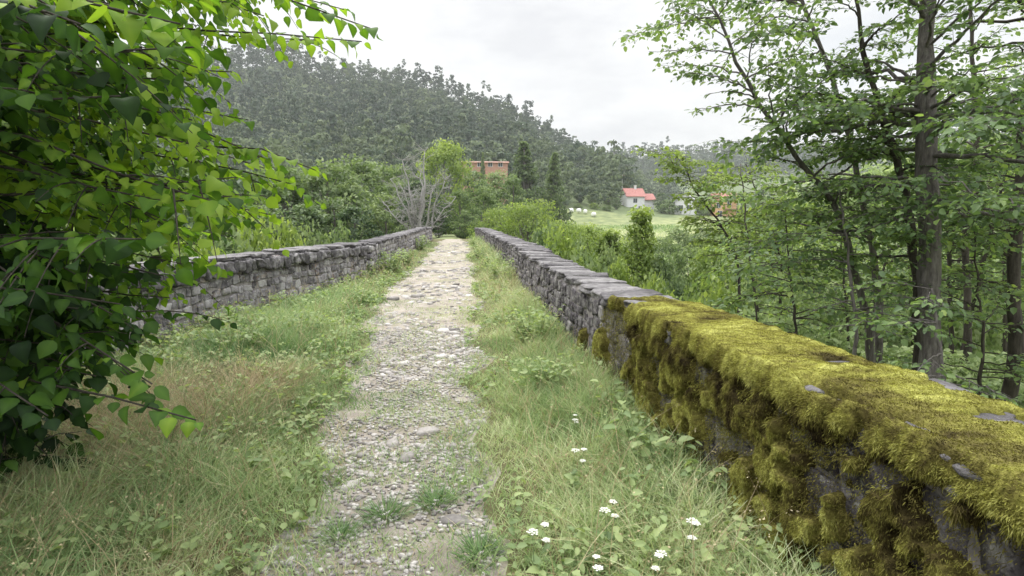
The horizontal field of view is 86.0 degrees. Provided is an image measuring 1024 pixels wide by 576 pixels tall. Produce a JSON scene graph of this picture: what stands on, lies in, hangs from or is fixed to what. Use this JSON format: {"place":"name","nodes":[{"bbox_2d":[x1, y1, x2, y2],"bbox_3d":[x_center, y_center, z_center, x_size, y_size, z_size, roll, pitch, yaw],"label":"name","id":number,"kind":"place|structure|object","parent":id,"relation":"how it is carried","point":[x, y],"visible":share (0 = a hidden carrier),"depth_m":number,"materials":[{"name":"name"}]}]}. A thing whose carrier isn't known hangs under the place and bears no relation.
{"place":"outdoors","nodes":[
{"label":"outdoors","id":0,"kind":"place"},
{"bbox_2d":[243,239,510,575],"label":"path","id":1,"kind":"structure","parent":0,"point":[425,306],"depth_m":4.02,"materials":[{"name":"stone"}]},
{"bbox_2d":[312,514,376,547],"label":"grass tuft","id":2,"kind":"object","parent":1,"relation":"on","point":[345,529],"visible":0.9,"depth_m":2.85,"materials":[{"name":"green plant"}]},
{"bbox_2d":[348,489,422,525],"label":"grass tuft","id":3,"kind":"object","parent":1,"relation":"on","point":[387,509],"visible":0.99,"depth_m":3.03,"materials":[{"name":"green plant"}]},
{"bbox_2d":[402,477,473,514],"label":"grass tuft","id":4,"kind":"object","parent":1,"relation":"on","point":[429,495],"visible":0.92,"depth_m":3.17,"materials":[{"name":"green plant"}]},
{"bbox_2d":[440,521,521,570],"bbox_3d":[-0.160,1.246,2.655,0.402,0.098,0.436,3,8,26],"label":"grass tuft","id":5,"kind":"object","parent":1,"relation":"on","point":[479,542],"visible":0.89,"depth_m":2.67,"materials":[{"name":"green plant"}]},
{"bbox_2d":[0,234,855,575],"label":"verge","id":6,"kind":"structure","parent":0,"point":[486,506],"depth_m":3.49,"materials":[{"name":"green plant"}]},
{"bbox_2d":[107,330,192,375],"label":"nettle clump","id":7,"kind":"object","parent":6,"relation":"on","point":[155,352],"visible":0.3,"depth_m":5.42,"materials":[{"name":"green plant"}]},
{"bbox_2d":[179,301,269,333],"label":"nettle clump","id":8,"kind":"object","parent":6,"relation":"on","point":[229,319],"visible":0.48,"depth_m":7.36,"materials":[{"name":"green plant"}]},
{"bbox_2d":[185,317,275,357],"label":"nettle clump","id":9,"kind":"object","parent":6,"relation":"on","point":[245,335],"visible":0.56,"depth_m":6.30,"materials":[{"name":"green plant"}]},
{"bbox_2d":[258,306,335,338],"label":"nettle clump","id":10,"kind":"object","parent":6,"relation":"on","point":[299,316],"visible":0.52,"depth_m":7.33,"materials":[{"name":"green plant"}]},
{"bbox_2d":[268,285,328,310],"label":"nettle clump","id":11,"kind":"object","parent":6,"relation":"on","point":[297,299],"visible":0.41,"depth_m":9.00,"materials":[{"name":"green plant"}]},
{"bbox_2d":[377,248,406,273],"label":"leafy weed","id":12,"kind":"object","parent":6,"relation":"on","point":[392,264],"visible":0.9,"depth_m":14.93,"materials":[{"name":"green plant"}]},
{"bbox_2d":[0,251,820,575],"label":"verge herbs","id":13,"kind":"object","parent":6,"relation":"on","point":[528,539],"visible":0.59,"depth_m":3.21,"materials":[{"name":"green plant"}]},
{"bbox_2d":[502,301,565,342],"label":"leafy weed","id":14,"kind":"object","parent":6,"relation":"on","point":[538,321],"visible":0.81,"depth_m":6.78,"materials":[{"name":"green plant"}]},
{"bbox_2d":[526,522,549,575],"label":"white wildflower","id":15,"kind":"object","parent":6,"relation":"on","point":[536,559],"visible":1,"depth_m":2.29,"materials":[{"name":"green plant"}]},
{"bbox_2d":[585,379,633,419],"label":"broadleaf plant","id":16,"kind":"object","parent":6,"relation":"on","point":[602,396],"visible":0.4,"depth_m":4.21,"materials":[{"name":"green plant"}]},
{"bbox_2d":[599,499,621,575],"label":"white wildflower","id":17,"kind":"object","parent":6,"relation":"on","point":[607,535],"visible":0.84,"depth_m":2.44,"materials":[{"name":"green plant"}]},
{"bbox_2d":[595,400,702,474],"bbox_3d":[0.867,0.944,3.342,0.636,0.448,0.650,-1,7,-6],"label":"broadleaf plant","id":18,"kind":"object","parent":6,"relation":"on","point":[627,427],"visible":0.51,"depth_m":3.30,"materials":[{"name":"green plant"}]},
{"bbox_2d":[619,451,727,526],"bbox_3d":[0.838,1.053,2.839,0.520,0.358,0.509,5,8,36],"label":"broadleaf plant","id":19,"kind":"object","parent":6,"relation":"on","point":[684,473],"visible":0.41,"depth_m":2.86,"materials":[{"name":"green plant"}]},
{"bbox_2d":[23,61,907,297],"bbox_3d":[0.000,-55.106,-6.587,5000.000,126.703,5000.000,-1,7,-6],"label":"ground","id":20,"kind":"structure","parent":0,"point":[618,216],"depth_m":224.19,"materials":[{"name":"green plant"}]},
{"bbox_2d":[39,140,234,264],"bbox_3d":[-21.063,-1.805,29.785,11.432,13.571,9.826,2,7,16],"label":"broadleaf tree","id":21,"kind":"object","parent":20,"relation":"on","point":[161,172],"visible":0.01,"depth_m":29.90,"materials":[{"name":"green plant"}]},
{"bbox_2d":[0,0,382,481],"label":"overhanging tree","id":22,"kind":"object","parent":20,"relation":"on","point":[49,311],"visible":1,"depth_m":2.21,"materials":[{"name":"green plant"}]},
{"bbox_2d":[59,242,369,362],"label":"stone parapet","id":23,"kind":"structure","parent":20,"relation":"on","point":[265,270],"depth_m":9.34,"materials":[{"name":"grey stone"}]},
{"bbox_2d":[201,225,257,254],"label":"bush","id":24,"kind":"object","parent":20,"relation":"on","point":[240,244],"visible":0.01,"depth_m":16.26,"materials":[{"name":"green plant"}]},
{"bbox_2d":[205,210,262,254],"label":"broadleaf tree","id":25,"kind":"object","parent":20,"relation":"on","point":[228,238],"visible":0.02,"depth_m":33.21,"materials":[{"name":"green plant"}]},
{"bbox_2d":[202,169,300,235],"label":"broadleaf tree","id":26,"kind":"object","parent":20,"relation":"on","point":[280,191],"visible":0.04,"depth_m":52.20,"materials":[{"name":"green plant"}]},
{"bbox_2d":[231,217,284,252],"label":"bush","id":27,"kind":"object","parent":20,"relation":"on","point":[265,242],"visible":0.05,"depth_m":18.91,"materials":[{"name":"green plant"}]},
{"bbox_2d":[201,163,323,238],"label":"broadleaf tree","id":28,"kind":"object","parent":20,"relation":"on","point":[292,172],"visible":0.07,"depth_m":59.41,"materials":[{"name":"green plant"}]},
{"bbox_2d":[237,200,313,249],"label":"broadleaf tree","id":29,"kind":"object","parent":20,"relation":"on","point":[267,209],"visible":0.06,"depth_m":41.85,"materials":[{"name":"green plant"}]},
{"bbox_2d":[269,217,306,247],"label":"bush","id":30,"kind":"object","parent":20,"relation":"on","point":[290,237],"visible":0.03,"depth_m":22.94,"materials":[{"name":"green plant"}]},
{"bbox_2d":[273,203,329,245],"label":"broadleaf tree","id":31,"kind":"object","parent":20,"relation":"on","point":[303,211],"visible":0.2,"depth_m":45.42,"materials":[{"name":"green plant"}]},
{"bbox_2d":[294,219,341,246],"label":"bush","id":32,"kind":"object","parent":20,"relation":"on","point":[314,239],"visible":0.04,"depth_m":26.87,"materials":[{"name":"green plant"}]},
{"bbox_2d":[299,196,361,244],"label":"broadleaf tree","id":33,"kind":"object","parent":20,"relation":"on","point":[329,207],"visible":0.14,"depth_m":49.78,"materials":[{"name":"green plant"}]},
{"bbox_2d":[288,157,379,240],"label":"broadleaf tree","id":34,"kind":"object","parent":20,"relation":"on","point":[327,188],"visible":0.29,"depth_m":56.53,"materials":[{"name":"green plant"}]},
{"bbox_2d":[303,153,406,237],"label":"broadleaf tree","id":35,"kind":"object","parent":20,"relation":"on","point":[364,175],"visible":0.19,"depth_m":62.92,"materials":[{"name":"green plant"}]},
{"bbox_2d":[328,205,384,242],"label":"broadleaf tree","id":36,"kind":"object","parent":20,"relation":"on","point":[350,211],"visible":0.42,"depth_m":47.60,"materials":[{"name":"green plant"}]},
{"bbox_2d":[339,161,418,232],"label":"broadleaf tree","id":37,"kind":"object","parent":20,"relation":"on","point":[386,173],"visible":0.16,"depth_m":68.42,"materials":[{"name":"green plant"}]},
{"bbox_2d":[358,192,410,239],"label":"broadleaf tree","id":38,"kind":"object","parent":20,"relation":"on","point":[385,218],"visible":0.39,"depth_m":55.40,"materials":[{"name":"green plant"}]},
{"bbox_2d":[358,227,432,274],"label":"stone parapet","id":39,"kind":"structure","parent":20,"relation":"on","point":[397,240],"depth_m":17.77,"materials":[{"name":"grey stone"}]},
{"bbox_2d":[378,142,455,236],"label":"dead tree","id":40,"kind":"object","parent":20,"relation":"on","point":[420,205],"visible":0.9,"depth_m":49.79,"materials":[{"name":"grey wood"}]},
{"bbox_2d":[393,180,453,233],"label":"broadleaf tree","id":41,"kind":"object","parent":20,"relation":"on","point":[417,184],"visible":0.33,"depth_m":59.12,"materials":[{"name":"green plant"}]},
{"bbox_2d":[412,137,483,234],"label":"broadleaf tree","id":42,"kind":"object","parent":20,"relation":"on","point":[450,153],"visible":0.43,"depth_m":85.70,"materials":[{"name":"green plant"}]},
{"bbox_2d":[441,189,480,237],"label":"broadleaf tree","id":43,"kind":"object","parent":20,"relation":"on","point":[464,199],"visible":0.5,"depth_m":59.46,"materials":[{"name":"green plant"}]},
{"bbox_2d":[448,210,480,238],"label":"broadleaf tree","id":44,"kind":"object","parent":20,"relation":"on","point":[460,235],"visible":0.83,"depth_m":53.71,"materials":[{"name":"green plant"}]},
{"bbox_2d":[455,179,505,227],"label":"broadleaf tree","id":45,"kind":"object","parent":20,"relation":"on","point":[473,194],"visible":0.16,"depth_m":73.51,"materials":[{"name":"green plant"}]},
{"bbox_2d":[459,186,506,237],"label":"broadleaf tree","id":46,"kind":"object","parent":20,"relation":"on","point":[486,197],"visible":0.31,"depth_m":63.29,"materials":[{"name":"green plant"}]},
{"bbox_2d":[461,161,508,203],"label":"terracotta building","id":47,"kind":"structure","parent":20,"relation":"on","point":[491,166],"depth_m":161.44,"materials":[{"name":"paint"}]},
{"bbox_2d":[464,207,521,236],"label":"feathery tree","id":48,"kind":"object","parent":20,"relation":"on","point":[493,214],"visible":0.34,"depth_m":49.57,"materials":[{"name":"green plant"}]},
{"bbox_2d":[477,169,526,232],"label":"broadleaf tree","id":49,"kind":"object","parent":20,"relation":"on","point":[495,181],"visible":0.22,"depth_m":105.78,"materials":[{"name":"green plant"}]},
{"bbox_2d":[480,174,543,238],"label":"broadleaf tree","id":50,"kind":"object","parent":20,"relation":"on","point":[515,188],"visible":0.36,"depth_m":88.91,"materials":[{"name":"green plant"}]},
{"bbox_2d":[474,228,552,288],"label":"stone parapet","id":51,"kind":"structure","parent":20,"relation":"on","point":[511,246],"depth_m":14.60,"materials":[{"name":"grey stone"}]},
{"bbox_2d":[468,198,589,250],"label":"feathery tree","id":52,"kind":"object","parent":20,"relation":"on","point":[517,214],"visible":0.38,"depth_m":45.29,"materials":[{"name":"green plant"}]},
{"bbox_2d":[507,141,555,230],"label":"conifer tree","id":53,"kind":"object","parent":20,"relation":"on","point":[525,171],"visible":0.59,"depth_m":125.38,"materials":[{"name":"green plant"}]},
{"bbox_2d":[539,152,573,226],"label":"conifer tree","id":54,"kind":"object","parent":20,"relation":"on","point":[554,185],"visible":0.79,"depth_m":129.98,"materials":[{"name":"green plant"}]},
{"bbox_2d":[543,226,586,265],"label":"bush","id":55,"kind":"object","parent":20,"relation":"on","point":[565,243],"visible":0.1,"depth_m":23.93,"materials":[{"name":"green plant"}]},
{"bbox_2d":[530,220,625,272],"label":"feathery tree","id":56,"kind":"object","parent":20,"relation":"on","point":[570,232],"visible":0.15,"depth_m":39.49,"materials":[{"name":"green plant"}]},
{"bbox_2d":[150,36,1016,206],"bbox_3d":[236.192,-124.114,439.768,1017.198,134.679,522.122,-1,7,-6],"label":"forest","id":57,"kind":"object","parent":20,"relation":"on","point":[601,168],"visible":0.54,"depth_m":263.81,"materials":[{"name":"green plant"}]},
{"bbox_2d":[564,241,612,277],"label":"bush","id":58,"kind":"object","parent":20,"relation":"on","point":[590,261],"visible":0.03,"depth_m":20.98,"materials":[{"name":"green plant"}]},
{"bbox_2d":[557,222,624,269],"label":"broadleaf tree","id":59,"kind":"object","parent":20,"relation":"on","point":[596,235],"visible":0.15,"depth_m":47.25,"materials":[{"name":"green plant"}]},
{"bbox_2d":[594,239,620,274],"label":"bush","id":60,"kind":"object","parent":20,"relation":"on","point":[610,256],"visible":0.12,"depth_m":34.08,"materials":[{"name":"green plant"}]},
{"bbox_2d":[596,228,624,275],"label":"young tree","id":61,"kind":"object","parent":20,"relation":"on","point":[614,236],"visible":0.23,"depth_m":45.95,"materials":[{"name":"green plant"}]},
{"bbox_2d":[608,255,636,286],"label":"bush","id":62,"kind":"object","parent":20,"relation":"on","point":[617,271],"visible":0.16,"depth_m":30.24,"materials":[{"name":"green plant"}]},
{"bbox_2d":[619,185,655,209],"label":"white house","id":63,"kind":"structure","parent":20,"relation":"on","point":[632,197],"depth_m":187.02,"materials":[{"name":"white paint"}]},
{"bbox_2d":[537,224,739,293],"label":"meadow grass","id":64,"kind":"structure","parent":20,"relation":"on","point":[670,226],"depth_m":129.79,"materials":[{"name":"green plant"}]},
{"bbox_2d":[618,204,661,287],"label":"young tree","id":65,"kind":"object","parent":20,"relation":"on","point":[643,258],"visible":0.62,"depth_m":39.68,"materials":[{"name":"green plant"}]},
{"bbox_2d":[639,271,680,299],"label":"bush","id":66,"kind":"object","parent":20,"relation":"on","point":[657,287],"visible":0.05,"depth_m":15.16,"materials":[{"name":"green plant"}]},
{"bbox_2d":[649,249,695,300],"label":"bush","id":67,"kind":"object","parent":20,"relation":"on","point":[663,266],"visible":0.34,"depth_m":39.69,"materials":[{"name":"green plant"}]},
{"bbox_2d":[652,226,703,253],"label":"bush","id":68,"kind":"object","parent":20,"relation":"on","point":[679,237],"visible":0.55,"depth_m":91.06,"materials":[{"name":"green plant"}]},
{"bbox_2d":[659,243,719,295],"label":"bush","id":69,"kind":"object","parent":20,"relation":"on","point":[686,254],"visible":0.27,"depth_m":48.25,"materials":[{"name":"green plant"}]},
{"bbox_2d":[630,145,775,312],"bbox_3d":[5.175,0.318,15.211,3.916,8.516,2.660,-1,7,-6],"label":"light green tree","id":70,"kind":"object","parent":20,"relation":"on","point":[688,171],"visible":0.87,"depth_m":14.86,"materials":[{"name":"green plant"}]},
{"bbox_2d":[684,238,735,300],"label":"bush","id":71,"kind":"object","parent":20,"relation":"on","point":[714,260],"visible":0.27,"depth_m":44.12,"materials":[{"name":"green plant"}]},
{"bbox_2d":[692,278,751,314],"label":"bush","id":72,"kind":"object","parent":20,"relation":"on","point":[722,292],"visible":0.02,"depth_m":17.21,"materials":[{"name":"green plant"}]},
{"bbox_2d":[694,164,827,335],"bbox_3d":[5.322,0.409,12.142,2.803,6.278,2.975,3,7,21],"label":"tree","id":73,"kind":"object","parent":20,"relation":"on","point":[732,198],"visible":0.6,"depth_m":11.81,"materials":[{"name":"green plant"}]},
{"bbox_2d":[705,232,821,337],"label":"sapling","id":74,"kind":"object","parent":20,"relation":"on","point":[767,286],"visible":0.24,"depth_m":10.17,"materials":[{"name":"green plant"}]},
{"bbox_2d":[705,144,825,319],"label":"light green tree","id":75,"kind":"object","parent":20,"relation":"on","point":[767,169],"visible":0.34,"depth_m":15.66,"materials":[{"name":"green plant"}]},
{"bbox_2d":[518,251,1023,575],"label":"stone parapet","id":76,"kind":"structure","parent":20,"relation":"on","point":[885,469],"depth_m":2.20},
{"bbox_2d":[675,196,892,317],"bbox_3d":[11.871,0.743,24.404,9.672,9.571,9.877,-7,9,-44],"label":"feathery tree","id":77,"kind":"object","parent":20,"relation":"on","point":[685,297],"visible":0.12,"depth_m":23.64,"materials":[{"name":"green plant"}]},
{"bbox_2d":[613,0,971,362],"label":"tree","id":78,"kind":"object","parent":20,"relation":"on","point":[800,212],"visible":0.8,"depth_m":7.22,"materials":[{"name":"green plant"}]},
{"bbox_2d":[689,194,901,340],"bbox_3d":[4.158,0.468,8.229,2.309,3.778,2.614,-5,8,-34],"label":"sapling","id":79,"kind":"object","parent":20,"relation":"on","point":[753,266],"visible":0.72,"depth_m":7.97,"materials":[{"name":"green plant"}]},
{"bbox_2d":[754,280,836,342],"bbox_3d":[8.906,2.869,17.416,3.668,6.616,3.817,6,9,41],"label":"bush","id":80,"kind":"object","parent":20,"relation":"on","point":[795,296],"visible":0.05,"depth_m":17.09,"materials":[{"name":"green plant"}]},
{"bbox_2d":[799,324,863,356],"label":"bush","id":81,"kind":"object","parent":20,"relation":"on","point":[836,340],"visible":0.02,"depth_m":10.20,"materials":[{"name":"green plant"}]},
{"bbox_2d":[797,282,883,351],"bbox_3d":[9.407,2.822,16.499,3.817,6.002,3.668,2,7,12],"label":"bush","id":82,"kind":"object","parent":20,"relation":"on","point":[862,330],"visible":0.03,"depth_m":15.93,"materials":[{"name":"green plant"}]},
{"bbox_2d":[694,0,994,362],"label":"tree","id":83,"kind":"object","parent":20,"relation":"on","point":[878,342],"visible":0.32,"depth_m":8.36,"materials":[{"name":"green plant"}]},
{"bbox_2d":[791,211,911,356],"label":"slim tree","id":84,"kind":"object","parent":20,"relation":"on","point":[845,296],"visible":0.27,"depth_m":10.60,"materials":[{"name":"green plant"}]},
{"bbox_2d":[722,178,989,357],"bbox_3d":[4.190,0.420,6.831,2.567,3.501,2.593,-4,8,-28],"label":"sapling","id":85,"kind":"object","parent":20,"relation":"on","point":[891,199],"visible":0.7,"depth_m":6.71,"materials":[{"name":"green plant"}]},
{"bbox_2d":[693,0,1023,378],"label":"tree","id":86,"kind":"object","parent":20,"relation":"on","point":[927,112],"visible":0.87,"depth_m":6.48,"materials":[{"name":"green plant"}]},
{"bbox_2d":[753,0,968,370],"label":"tree","id":87,"kind":"object","parent":20,"relation":"on","point":[894,235],"visible":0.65,"depth_m":6.83,"materials":[{"name":"green plant"}]},
{"bbox_2d":[796,246,957,310],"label":"broadleaf tree","id":88,"kind":"object","parent":20,"relation":"on","point":[861,277],"visible":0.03,"depth_m":23.11,"materials":[{"name":"green plant"}]},
{"bbox_2d":[807,173,956,337],"bbox_3d":[8.831,0.589,13.436,2.557,6.740,2.865,-4,8,-33],"label":"slim tree","id":89,"kind":"object","parent":20,"relation":"on","point":[883,269],"visible":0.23,"depth_m":13.32,"materials":[{"name":"green plant"}]},
{"bbox_2d":[839,127,999,354],"bbox_3d":[10.974,0.105,14.996,3.708,9.114,3.309,6,9,41],"label":"slim tree","id":90,"kind":"object","parent":20,"relation":"on","point":[912,343],"visible":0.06,"depth_m":14.93,"materials":[{"name":"green plant"}]},
{"bbox_2d":[816,271,1023,405],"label":"sapling","id":91,"kind":"object","parent":20,"relation":"on","point":[887,323],"visible":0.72,"depth_m":5.13,"materials":[{"name":"green plant"}]},
{"bbox_2d":[883,298,989,359],"bbox_3d":[11.657,2.771,15.389,3.668,5.396,3.817,1,7,12],"label":"bush","id":92,"kind":"object","parent":20,"relation":"on","point":[946,344],"visible":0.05,"depth_m":14.75,"materials":[{"name":"green plant"}]},
{"bbox_2d":[852,57,1023,360],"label":"slim tree","id":93,"kind":"object","parent":20,"relation":"on","point":[949,263],"visible":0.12,"depth_m":10.75,"materials":[{"name":"green plant"}]},
{"bbox_2d":[883,345,998,394],"bbox_3d":[7.015,1.956,9.259,2.589,1.977,2.694,1,7,5],"label":"bush","id":94,"kind":"object","parent":20,"relation":"on","point":[948,367],"visible":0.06,"depth_m":8.98,"materials":[{"name":"green plant"}]},
{"bbox_2d":[861,0,1023,401],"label":"tree","id":95,"kind":"object","parent":20,"relation":"on","point":[1015,345],"visible":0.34,"depth_m":7.55,"materials":[{"name":"green plant"}]},
{"bbox_2d":[868,224,1023,394],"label":"sapling","id":96,"kind":"object","parent":20,"relation":"on","point":[1013,289],"visible":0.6,"depth_m":7.39,"materials":[{"name":"green plant"}]},
{"bbox_2d":[876,0,1023,363],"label":"tree","id":97,"kind":"object","parent":20,"relation":"on","point":[967,332],"visible":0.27,"depth_m":9.46,"materials":[{"name":"green plant"}]},
{"bbox_2d":[911,292,1002,370],"bbox_3d":[12.936,2.747,15.710,3.817,5.429,3.668,-6,9,-42],"label":"bush","id":98,"kind":"object","parent":20,"relation":"on","point":[997,344],"visible":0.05,"depth_m":14.91,"materials":[{"name":"green plant"}]},
{"bbox_2d":[896,94,1023,359],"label":"slim tree","id":99,"kind":"object","parent":20,"relation":"on","point":[984,257],"visible":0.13,"depth_m":10.14,"materials":[{"name":"green plant"}]},
{"bbox_2d":[940,128,1023,366],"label":"slim tree","id":100,"kind":"object","parent":20,"relation":"on","point":[1005,343],"visible":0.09,"depth_m":13.14,"materials":[{"name":"green plant"}]},
{"bbox_2d":[944,348,1023,407],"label":"bush","id":101,"kind":"object","parent":20,"relation":"on","point":[971,357],"visible":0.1,"depth_m":8.98,"materials":[{"name":"green plant"}]},
{"bbox_2d":[948,202,1023,362],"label":"sapling","id":102,"kind":"object","parent":20,"relation":"on","point":[987,309],"visible":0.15,"depth_m":10.40,"materials":[{"name":"green plant"}]},
{"bbox_2d":[949,349,1023,408],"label":"bush","id":103,"kind":"object","parent":20,"relation":"on","point":[1001,359],"visible":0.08,"depth_m":9.05,"materials":[{"name":"green plant"}]},
{"bbox_2d":[95,0,1023,157],"label":"sky","id":104,"kind":"structure","parent":0,"point":[561,56],"materials":[{"name":"white"}]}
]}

